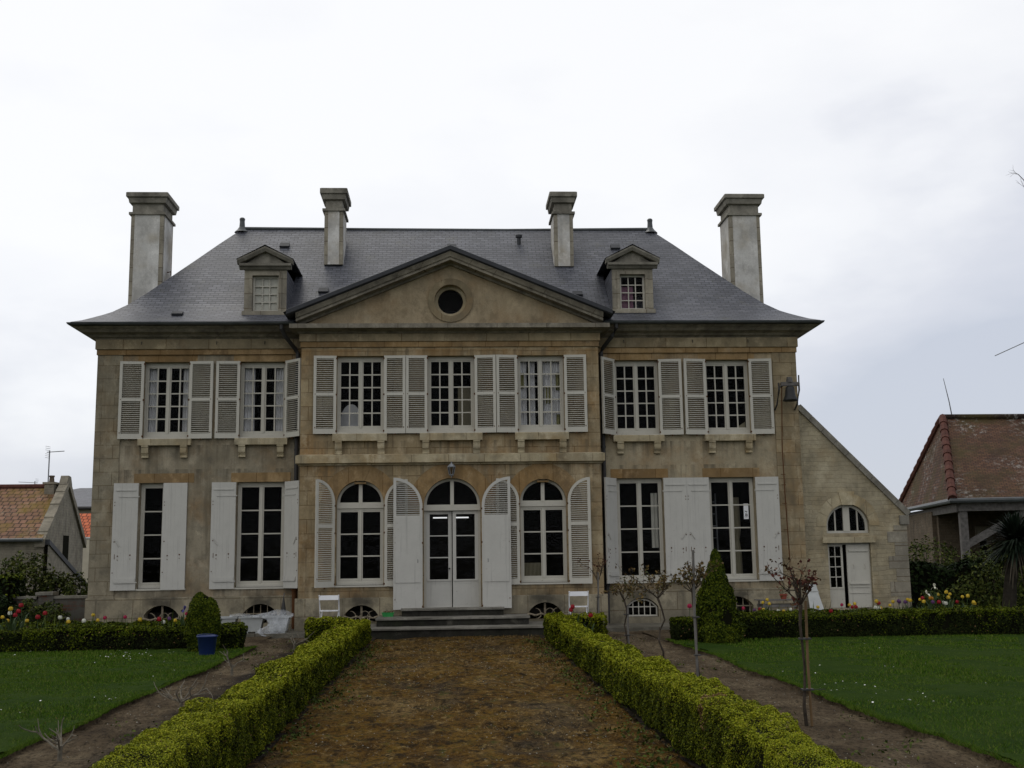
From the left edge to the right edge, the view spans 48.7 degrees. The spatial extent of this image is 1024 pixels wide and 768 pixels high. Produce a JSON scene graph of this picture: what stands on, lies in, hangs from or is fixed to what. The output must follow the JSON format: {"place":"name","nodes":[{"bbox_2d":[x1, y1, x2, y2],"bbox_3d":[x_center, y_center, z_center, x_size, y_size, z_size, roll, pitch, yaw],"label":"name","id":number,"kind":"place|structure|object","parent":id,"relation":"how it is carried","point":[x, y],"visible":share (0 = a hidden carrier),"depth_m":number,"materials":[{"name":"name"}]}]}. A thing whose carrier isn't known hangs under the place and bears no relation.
{"place":"outdoors","nodes":[
{"label":"outdoors","id":0,"kind":"place"},
{"bbox_2d":[14,597,70,625],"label":"garden bush","id":1,"kind":"object","parent":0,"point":[39,609],"visible":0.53,"depth_m":24.68,"materials":[{"name":"green plant"}]},
{"bbox_2d":[0,646,249,751],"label":"lawn","id":2,"kind":"structure","parent":0,"point":[15,734],"depth_m":13.74,"materials":[{"name":"green plant"}]},
{"bbox_2d":[183,591,221,651],"bbox_3d":[-5.308,4.108,19.425,0.633,1.084,0.506,0,-9,-3],"label":"topiary","id":3,"kind":"object","parent":2,"relation":"on","point":[203,615],"visible":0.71,"depth_m":19.26,"materials":[{"name":"green plant"}]},
{"bbox_2d":[196,634,217,654],"bbox_3d":[-5.014,4.278,18.606,0.348,0.350,0.348,0,-9,-3],"label":"plant pot","id":4,"kind":"object","parent":2,"relation":"on","point":[206,644],"visible":0.97,"depth_m":18.48,"materials":[{"name":"blue plastic"}]},
{"bbox_2d":[0,637,376,767],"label":"soil bed","id":5,"kind":"object","parent":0,"point":[78,753],"visible":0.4,"depth_m":11.56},
{"bbox_2d":[18,718,77,760],"bbox_3d":[-3.619,2.805,8.876,0.383,0.350,0.386,-6,-10,30],"label":"pruned rose","id":6,"kind":"object","parent":5,"relation":"on","point":[59,748],"visible":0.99,"depth_m":8.89,"materials":[{"name":"brown plant"}]},
{"bbox_2d":[0,648,255,763],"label":"turf edge","id":7,"kind":"object","parent":5,"relation":"on","point":[79,728],"visible":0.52,"depth_m":11.62,"materials":[{"name":"soil"}]},
{"bbox_2d":[154,673,212,707],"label":"pruned rose","id":8,"kind":"object","parent":5,"relation":"on","point":[182,700],"visible":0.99,"depth_m":11.89,"materials":[{"name":"brown plant"}]},
{"bbox_2d":[88,657,310,767],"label":"box hedge","id":9,"kind":"object","parent":5,"relation":"on","point":[237,725],"visible":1,"depth_m":7.98,"materials":[{"name":"green plant"}]},
{"bbox_2d":[219,644,243,674],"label":"pruned rose","id":10,"kind":"object","parent":5,"relation":"on","point":[231,666],"visible":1,"depth_m":15.68,"materials":[{"name":"brown plant"}]},
{"bbox_2d":[284,625,314,649],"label":"pruned rose","id":11,"kind":"object","parent":5,"relation":"on","point":[294,643],"visible":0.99,"depth_m":19.75,"materials":[{"name":"brown plant"}]},
{"bbox_2d":[282,618,371,700],"bbox_3d":[-2.643,3.927,16.869,0.579,0.548,9.275,0,-9,-3],"label":"box hedge","id":12,"kind":"object","parent":5,"relation":"on","point":[330,652],"visible":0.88,"depth_m":15.06,"materials":[{"name":"green plant"}]},
{"bbox_2d":[304,615,350,642],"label":"box hedge","id":13,"kind":"object","parent":5,"relation":"on","point":[319,626],"visible":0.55,"depth_m":21.27,"materials":[{"name":"green plant"}]},
{"bbox_2d":[244,636,271,646],"bbox_3d":[-10.025,5.062,21.884,10.300,0.041,4.200,0,-9,-3],"label":"flower bed","id":14,"kind":"object","parent":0,"point":[252,641],"visible":0.03,"depth_m":22.31,"materials":[{"name":"soil"}]},
{"bbox_2d":[0,595,34,624],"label":"garden bush","id":15,"kind":"object","parent":14,"relation":"on","point":[4,610],"visible":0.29,"depth_m":24.20,"materials":[{"name":"green plant"}]},
{"bbox_2d":[0,618,184,628],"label":"row of tulips","id":16,"kind":"object","parent":14,"relation":"on","point":[147,623],"visible":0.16,"depth_m":22.45,"materials":[{"name":"green plant"}]},
{"bbox_2d":[0,622,247,652],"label":"box hedge","id":17,"kind":"object","parent":14,"relation":"on","point":[89,636],"visible":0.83,"depth_m":19.82,"materials":[{"name":"green plant"}]},
{"bbox_2d":[0,594,1016,630],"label":"flower bed greenery","id":18,"kind":"object","parent":14,"relation":"on","point":[161,625],"visible":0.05,"depth_m":21.84,"materials":[{"name":"green plant"}]},
{"bbox_2d":[4,606,15,629],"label":"tulip","id":19,"kind":"object","parent":18,"relation":"on","point":[10,608],"visible":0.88,"depth_m":20.95,"materials":[{"name":"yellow plant"}]},
{"bbox_2d":[7,611,16,630],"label":"tulip","id":20,"kind":"object","parent":18,"relation":"on","point":[11,626],"visible":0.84,"depth_m":20.97,"materials":[{"name":"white plant"}]},
{"bbox_2d":[9,609,22,629],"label":"tulip","id":21,"kind":"object","parent":18,"relation":"on","point":[18,611],"visible":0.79,"depth_m":21.22,"materials":[{"name":"red plant"}]},
{"bbox_2d":[18,603,27,628],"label":"tulip","id":22,"kind":"object","parent":18,"relation":"on","point":[21,605],"visible":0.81,"depth_m":22.07,"materials":[{"name":"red plant"}]},
{"bbox_2d":[41,611,48,627],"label":"tulip","id":23,"kind":"object","parent":18,"relation":"on","point":[45,613],"visible":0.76,"depth_m":21.90,"materials":[{"name":"red plant"}]},
{"bbox_2d":[178,606,187,626],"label":"iris","id":24,"kind":"object","parent":18,"relation":"on","point":[182,618],"visible":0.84,"depth_m":21.71,"materials":[{"name":"green plant"}]},
{"bbox_2d":[570,604,578,622],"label":"tulip","id":25,"kind":"object","parent":18,"relation":"on","point":[572,606],"visible":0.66,"depth_m":21.47,"materials":[{"name":"red plant"}]},
{"bbox_2d":[924,590,931,608],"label":"iris","id":26,"kind":"object","parent":18,"relation":"on","point":[930,605],"visible":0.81,"depth_m":22.52,"materials":[{"name":"green plant"}]},
{"bbox_2d":[931,584,939,603],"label":"iris","id":27,"kind":"object","parent":18,"relation":"on","point":[935,596],"visible":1,"depth_m":22.72,"materials":[{"name":"green plant"}]},
{"bbox_2d":[943,590,951,607],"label":"tulip","id":28,"kind":"object","parent":18,"relation":"on","point":[946,593],"visible":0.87,"depth_m":22.14,"materials":[{"name":"yellow plant"}]},
{"bbox_2d":[962,594,972,607],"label":"tulip","id":29,"kind":"object","parent":18,"relation":"on","point":[968,596],"visible":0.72,"depth_m":22.40,"materials":[{"name":"yellow plant"}]},
{"bbox_2d":[246,623,669,638],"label":"paving","id":30,"kind":"structure","parent":0,"point":[610,627],"depth_m":23.72,"materials":[{"name":"stone"}]},
{"bbox_2d":[220,616,239,627],"bbox_3d":[-5.984,5.038,23.645,0.540,0.345,0.360,0,-9,-3],"label":"trough planter","id":31,"kind":"object","parent":30,"relation":"on","point":[225,619],"visible":0.27,"depth_m":23.51,"materials":[{"name":"white stone"}]},
{"bbox_2d":[238,616,264,632],"bbox_3d":[-5.425,5.035,23.675,0.540,0.345,0.360,0,-9,-3],"label":"trough planter","id":32,"kind":"object","parent":30,"relation":"on","point":[255,624],"visible":0.84,"depth_m":23.54,"materials":[{"name":"white plastic"}]},
{"bbox_2d":[265,615,292,632],"bbox_3d":[-4.886,5.032,23.704,0.540,0.345,0.360,0,-9,-3],"label":"trough planter","id":33,"kind":"object","parent":30,"relation":"on","point":[281,624],"visible":1,"depth_m":23.57,"materials":[{"name":"white plastic"}]},
{"bbox_2d":[280,593,287,630],"bbox_3d":[-4.923,4.903,24.361,0.200,0.802,0.190,0,-9,-3],"label":"folded parasol","id":34,"kind":"object","parent":30,"relation":"on","point":[283,609],"visible":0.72,"depth_m":24.34,"materials":[{"name":"fabric"}]},
{"bbox_2d":[319,595,339,616],"bbox_3d":[-3.828,4.814,23.745,0.426,0.772,0.478,0,-9,-3],"label":"folding chair","id":35,"kind":"object","parent":30,"relation":"on","point":[329,597],"visible":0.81,"depth_m":23.64,"materials":[{"name":"white paint"}]},
{"bbox_2d":[569,591,588,614],"bbox_3d":[1.420,4.795,24.099,0.426,0.772,0.478,-1,-9,1],"label":"folding chair","id":36,"kind":"object","parent":30,"relation":"on","point":[579,593],"visible":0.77,"depth_m":23.99,"materials":[{"name":"white paint"}]},
{"bbox_2d":[806,584,823,609],"bbox_3d":[6.759,4.870,25.199,0.360,0.800,0.550,0,-9,-3],"label":"leaning board","id":37,"kind":"object","parent":30,"relation":"on","point":[813,595],"visible":0.52,"depth_m":25.27,"materials":[{"name":"white plastic"}]},
{"bbox_2d":[918,589,945,606],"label":"garden bush","id":38,"kind":"object","parent":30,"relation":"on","point":[938,598],"visible":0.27,"depth_m":25.31,"materials":[{"name":"green plant"}]},
{"bbox_2d":[246,634,694,767],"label":"gravel path","id":39,"kind":"structure","parent":0,"point":[458,745],"depth_m":11.10,"materials":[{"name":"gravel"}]},
{"bbox_2d":[7,636,986,767],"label":"pebbles","id":40,"kind":"object","parent":39,"relation":"on","point":[488,705],"visible":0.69,"depth_m":12.06,"materials":[{"name":"stone"}]},
{"bbox_2d":[0,0,1023,512],"label":"sky","id":41,"kind":"structure","parent":0,"point":[881,140],"materials":[{"name":"white"}]},
{"bbox_2d":[0,633,1023,767],"bbox_3d":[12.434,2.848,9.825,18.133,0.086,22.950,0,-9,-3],"label":"lawn","id":42,"kind":"structure","parent":0,"point":[834,665],"depth_m":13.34,"materials":[{"name":"green plant"}]},
{"bbox_2d":[690,548,747,643],"bbox_3d":[3.645,3.758,19.968,0.992,1.702,1.040,0,-9,-3],"label":"topiary","id":43,"kind":"object","parent":42,"relation":"on","point":[719,621],"visible":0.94,"depth_m":19.68,"materials":[{"name":"green plant"}]},
{"bbox_2d":[643,630,670,640],"bbox_3d":[8.747,4.957,22.905,12.100,0.049,4.200,0,-9,-3],"label":"flower bed","id":44,"kind":"object","parent":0,"point":[664,634],"visible":0.02,"depth_m":22.60,"materials":[{"name":"soil"}]},
{"bbox_2d":[669,606,1023,640],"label":"box hedge","id":45,"kind":"object","parent":44,"relation":"on","point":[761,623],"visible":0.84,"depth_m":20.58,"materials":[{"name":"green plant"}]},
{"bbox_2d":[748,604,1023,615],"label":"box hedge","id":46,"kind":"object","parent":44,"relation":"on","point":[827,610],"visible":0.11,"depth_m":23.32,"materials":[{"name":"green plant"}]},
{"bbox_2d":[975,509,1023,606],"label":"cabbage palm","id":47,"kind":"object","parent":44,"relation":"on","point":[1012,544],"visible":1,"depth_m":23.98,"materials":[{"name":"green plant"}]},
{"bbox_2d":[539,631,1013,767],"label":"soil bed","id":48,"kind":"object","parent":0,"point":[931,754],"visible":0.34,"depth_m":10.34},
{"bbox_2d":[48,632,927,767],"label":"weeds","id":49,"kind":"object","parent":48,"relation":"on","point":[317,701],"visible":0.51,"depth_m":11.69,"materials":[{"name":"green plant"}]},
{"bbox_2d":[566,612,608,633],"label":"box hedge","id":50,"kind":"object","parent":48,"relation":"on","point":[596,619],"visible":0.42,"depth_m":21.71,"materials":[{"name":"green plant"}]},
{"bbox_2d":[583,613,595,630],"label":"tulip","id":51,"kind":"object","parent":48,"relation":"on","point":[590,615],"visible":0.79,"depth_m":21.38,"materials":[{"name":"red plant"}]},
{"bbox_2d":[575,553,609,612],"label":"standard rose","id":52,"kind":"object","parent":48,"relation":"on","point":[597,576],"visible":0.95,"depth_m":22.86,"materials":[{"name":"brown plant"}]},
{"bbox_2d":[601,575,635,643],"bbox_3d":[1.855,3.844,19.053,0.600,1.264,0.484,-5,-10,25],"label":"standard rose","id":53,"kind":"object","parent":48,"relation":"on","point":[627,614],"visible":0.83,"depth_m":19.08,"materials":[{"name":"brown plant"}]},
{"bbox_2d":[615,564,678,658],"bbox_3d":[1.984,3.386,16.791,1.063,1.479,0.736,3,-10,-24],"label":"standard rose","id":54,"kind":"object","parent":48,"relation":"on","point":[662,583],"visible":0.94,"depth_m":16.79,"materials":[{"name":"brown plant"}]},
{"bbox_2d":[672,550,723,675],"bbox_3d":[2.291,2.887,14.087,0.602,1.623,0.487,5,-11,-34],"label":"standard rose","id":55,"kind":"object","parent":48,"relation":"on","point":[693,581],"visible":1,"depth_m":14.11,"materials":[{"name":"brown plant"}]},
{"bbox_2d":[543,611,872,767],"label":"box hedge","id":56,"kind":"object","parent":48,"relation":"on","point":[702,722],"visible":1,"depth_m":8.57,"materials":[{"name":"green plant"}]},
{"bbox_2d":[764,556,825,725],"bbox_3d":[2.600,2.366,10.452,0.558,1.533,0.489,0,-9,-3],"label":"standard rose","id":57,"kind":"object","parent":48,"relation":"on","point":[799,600],"visible":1,"depth_m":10.41,"materials":[{"name":"brown plant"}]},
{"bbox_2d":[754,599,798,609],"bbox_3d":[5.739,4.881,24.255,0.960,0.522,0.478,0,-9,-3],"label":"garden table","id":58,"kind":"object","parent":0,"point":[774,605],"visible":0.45,"depth_m":24.07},
{"bbox_2d":[779,581,787,598],"bbox_3d":[5.829,4.442,24.309,0.289,0.396,0.226,3,-10,-26],"label":"flower pot","id":59,"kind":"object","parent":58,"relation":"on","point":[783,596],"visible":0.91,"depth_m":24.25,"materials":[{"name":"ceramic"}]},
{"label":"ground","id":60,"kind":"structure","parent":0,"visible":0},
{"bbox_2d":[0,572,26,612],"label":"evergreen hedge","id":61,"kind":"object","parent":60,"relation":"on","point":[10,586],"visible":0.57,"depth_m":25.12,"materials":[{"name":"green plant"}]},
{"bbox_2d":[0,550,75,595],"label":"garden bush","id":62,"kind":"object","parent":60,"relation":"on","point":[49,580],"visible":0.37,"depth_m":27.11,"materials":[{"name":"green plant"}]},
{"bbox_2d":[0,475,86,595],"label":"village house","id":63,"kind":"structure","parent":60,"relation":"on","point":[44,518],"depth_m":51.06,"materials":[{"name":"tile"}]},
{"bbox_2d":[45,446,63,481],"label":"television aerial","id":64,"kind":"object","parent":63,"relation":"on","point":[49,460],"visible":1,"depth_m":52.54,"materials":[{"name":"metal"}]},
{"bbox_2d":[62,535,68,559],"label":"window","id":65,"kind":"structure","parent":63,"relation":"in","point":[65,538],"depth_m":52.41,"materials":[{"name":"black glass"}]},
{"bbox_2d":[13,592,87,622],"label":"brick wall","id":66,"kind":"structure","parent":60,"relation":"on","point":[74,605],"depth_m":25.34,"materials":[{"name":"stone"}]},
{"bbox_2d":[62,572,87,595],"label":"garden bush","id":67,"kind":"object","parent":60,"relation":"on","point":[77,587],"visible":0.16,"depth_m":26.60,"materials":[{"name":"green plant"}]},
{"bbox_2d":[73,488,91,582],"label":"slate house","id":68,"kind":"structure","parent":60,"relation":"on","point":[83,497],"depth_m":73.33,"materials":[{"name":"stone"}]},
{"bbox_2d":[79,513,90,572],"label":"orange roofed house","id":69,"kind":"structure","parent":60,"relation":"on","point":[86,520],"depth_m":64.46,"materials":[{"name":"tile"}]},
{"bbox_2d":[66,188,824,639],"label":"manor house","id":70,"kind":"structure","parent":60,"relation":"on","point":[302,418],"depth_m":25.52,"materials":[{"name":"stone"}]},
{"bbox_2d":[142,606,178,620],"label":"basement window","id":71,"kind":"structure","parent":70,"relation":"in","point":[162,607],"depth_m":24.63,"materials":[{"name":"metal"}]},
{"bbox_2d":[135,483,187,590],"bbox_3d":[-7.735,3.379,25.088,1.080,2.353,0.235,0,-9,-3],"label":"window","id":72,"kind":"structure","parent":70,"relation":"in","point":[153,586],"depth_m":25.11,"materials":[{"name":"white paint"}]},
{"bbox_2d":[137,363,191,457],"bbox_3d":[-7.773,0.590,25.510,1.170,2.171,0.407,0,-9,-3],"label":"window","id":73,"kind":"structure","parent":70,"relation":"in","point":[151,437],"depth_m":25.61,"materials":[{"name":"white paint"}]},
{"bbox_2d":[234,482,284,588],"bbox_3d":[-5.603,3.367,25.204,1.080,2.353,0.235,0,-9,-3],"label":"window","id":74,"kind":"structure","parent":70,"relation":"in","point":[260,584],"depth_m":25.24,"materials":[{"name":"white paint"}]},
{"bbox_2d":[244,605,276,622],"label":"basement window","id":75,"kind":"structure","parent":70,"relation":"in","point":[246,613],"depth_m":24.87,"materials":[{"name":"metal"}]},
{"bbox_2d":[234,363,287,456],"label":"window","id":76,"kind":"structure","parent":70,"relation":"in","point":[248,436],"depth_m":25.75,"materials":[{"name":"white paint"}]},
{"bbox_2d":[332,357,386,454],"bbox_3d":[-3.373,0.491,25.251,1.190,2.206,0.620,0,-9,-3],"label":"window","id":77,"kind":"structure","parent":70,"relation":"in","point":[350,427],"depth_m":25.22,"materials":[{"name":"white paint"}]},
{"bbox_2d":[334,481,384,586],"bbox_3d":[-3.320,3.271,24.736,1.080,2.298,0.230,0,-9,-3],"label":"window","id":78,"kind":"structure","parent":70,"relation":"in","point":[360,507],"depth_m":24.78,"materials":[{"name":"white paint"}]},
{"bbox_2d":[342,606,377,619],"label":"basement window","id":79,"kind":"structure","parent":70,"relation":"in","point":[361,607],"depth_m":24.27,"materials":[{"name":"metal"}]},
{"bbox_2d":[382,611,393,616],"bbox_3d":[-2.630,4.875,24.011,0.260,0.136,0.200,0,-9,-3],"label":"seed tray","id":80,"kind":"object","parent":70,"relation":"on","point":[388,614],"visible":0.99,"depth_m":23.92,"materials":[{"name":"green plastic"}]},
{"bbox_2d":[435,286,465,315],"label":"oculus window","id":81,"kind":"structure","parent":70,"relation":"in","point":[449,299],"depth_m":26.45,"materials":[{"name":"stone"}]},
{"bbox_2d":[447,462,454,477],"bbox_3d":[-1.316,1.885,24.837,0.239,0.358,0.161,19,-21,-65],"label":"wall lantern","id":82,"kind":"object","parent":70,"relation":"attached to","point":[451,465],"depth_m":24.80,"materials":[{"name":"grey metal"}]},
{"bbox_2d":[420,357,482,453],"bbox_3d":[-1.373,0.501,25.497,1.380,2.206,0.897,0,-9,-3],"label":"window","id":83,"kind":"structure","parent":70,"relation":"in","point":[464,430],"depth_m":25.33,"materials":[{"name":"white paint"}]},
{"bbox_2d":[424,478,480,607],"bbox_3d":[-1.315,3.493,24.906,1.246,2.821,0.163,0,-9,-3],"label":"garden door","id":84,"kind":"structure","parent":70,"relation":"in","point":[437,592],"depth_m":24.82,"materials":[{"name":"white paint"}]},
{"bbox_2d":[515,356,568,452],"bbox_3d":[0.646,0.454,25.374,1.190,2.206,0.427,0,-9,-3],"label":"window","id":85,"kind":"structure","parent":70,"relation":"in","point":[551,385],"depth_m":25.52,"materials":[{"name":"white paint"}]},
{"bbox_2d":[520,479,568,584],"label":"window","id":86,"kind":"structure","parent":70,"relation":"in","point":[542,505],"depth_m":25.02,"materials":[{"name":"white paint"}]},
{"bbox_2d":[527,603,563,618],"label":"basement window","id":87,"kind":"structure","parent":70,"relation":"in","point":[545,609],"depth_m":24.48,"materials":[{"name":"metal"}]},
{"bbox_2d":[613,361,664,453],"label":"window","id":88,"kind":"structure","parent":70,"relation":"in","point":[636,434],"depth_m":26.13,"materials":[{"name":"white paint"}]},
{"bbox_2d":[617,478,666,582],"bbox_3d":[2.908,3.340,25.796,1.080,2.353,0.497,0,-9,-3],"label":"window","id":89,"kind":"structure","parent":70,"relation":"in","point":[656,506],"depth_m":25.78,"materials":[{"name":"white paint"}]},
{"bbox_2d":[628,599,657,616],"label":"basement window","id":90,"kind":"structure","parent":70,"relation":"in","point":[649,601],"depth_m":25.36,"materials":[{"name":"white paint"}]},
{"bbox_2d":[704,361,755,452],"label":"window","id":91,"kind":"structure","parent":70,"relation":"in","point":[741,433],"depth_m":26.25,"materials":[{"name":"white paint"}]},
{"bbox_2d":[709,477,759,581],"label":"window","id":92,"kind":"structure","parent":70,"relation":"in","point":[736,575],"depth_m":25.92,"materials":[{"name":"white paint"}]},
{"bbox_2d":[736,597,752,610],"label":"basement window","id":93,"kind":"structure","parent":70,"relation":"in","point":[749,605],"depth_m":25.46,"materials":[{"name":"metal"}]},
{"bbox_2d":[743,505,748,518],"bbox_3d":[5.366,2.918,25.933,0.110,0.350,0.010,0,-9,-3],"label":"paper notice","id":94,"kind":"object","parent":70,"relation":"attached to","point":[746,514],"visible":1,"depth_m":25.93,"materials":[{"name":"white paper"}]},
{"bbox_2d":[774,375,799,561],"bbox_3d":[6.360,1.903,25.732,0.552,4.250,0.467,0,-9,-3],"label":"outdoor bell","id":95,"kind":"object","parent":70,"relation":"attached to","point":[790,395],"visible":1,"depth_m":25.90,"materials":[{"name":"metal"}]},
{"bbox_2d":[798,404,911,609],"bbox_3d":[7.753,3.380,28.828,2.533,4.996,5.890,0,-9,-3],"label":"lean to annex","id":96,"kind":"object","parent":60,"relation":"on","point":[856,516],"visible":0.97,"depth_m":25.97,"materials":[{"name":"blue grey slate"},{"name":"stone"},{"name":"pale stone"}]},
{"bbox_2d":[828,543,872,607],"bbox_3d":[7.711,4.374,25.871,0.996,1.470,0.175,0,-9,-3],"label":"door","id":97,"kind":"structure","parent":96,"relation":"in","point":[857,554],"depth_m":25.83,"materials":[{"name":"white paint"}]},
{"bbox_2d":[908,533,975,565],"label":"garden bush","id":98,"kind":"object","parent":60,"relation":"on","point":[945,563],"visible":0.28,"depth_m":33.51,"materials":[{"name":"green plant"}]},
{"bbox_2d":[899,414,1023,566],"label":"barn","id":99,"kind":"structure","parent":60,"relation":"on","point":[965,481],"depth_m":39.60,"materials":[{"name":"red tile"}]},
{"bbox_2d":[943,378,951,413],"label":"lightning rod","id":100,"kind":"object","parent":99,"relation":"on","point":[948,397],"visible":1,"depth_m":41.47,"materials":[{"name":"metal"}]},
{"bbox_2d":[975,526,988,555],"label":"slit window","id":101,"kind":"structure","parent":99,"relation":"in","point":[978,529],"depth_m":39.56,"materials":[{"name":"glass"}]},
{"bbox_2d":[909,557,1023,607],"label":"evergreen hedge","id":102,"kind":"object","parent":60,"relation":"on","point":[924,575],"visible":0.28,"depth_m":29.84,"materials":[{"name":"green plant"}]},
{"bbox_2d":[945,552,1023,607],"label":"garden bush","id":103,"kind":"object","parent":60,"relation":"on","point":[994,575],"visible":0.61,"depth_m":25.82,"materials":[{"name":"green plant"}]},
{"bbox_2d":[962,541,1007,561],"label":"garden bush","id":104,"kind":"object","parent":60,"relation":"on","point":[972,556],"visible":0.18,"depth_m":32.12,"materials":[{"name":"green plant"}]}
]}

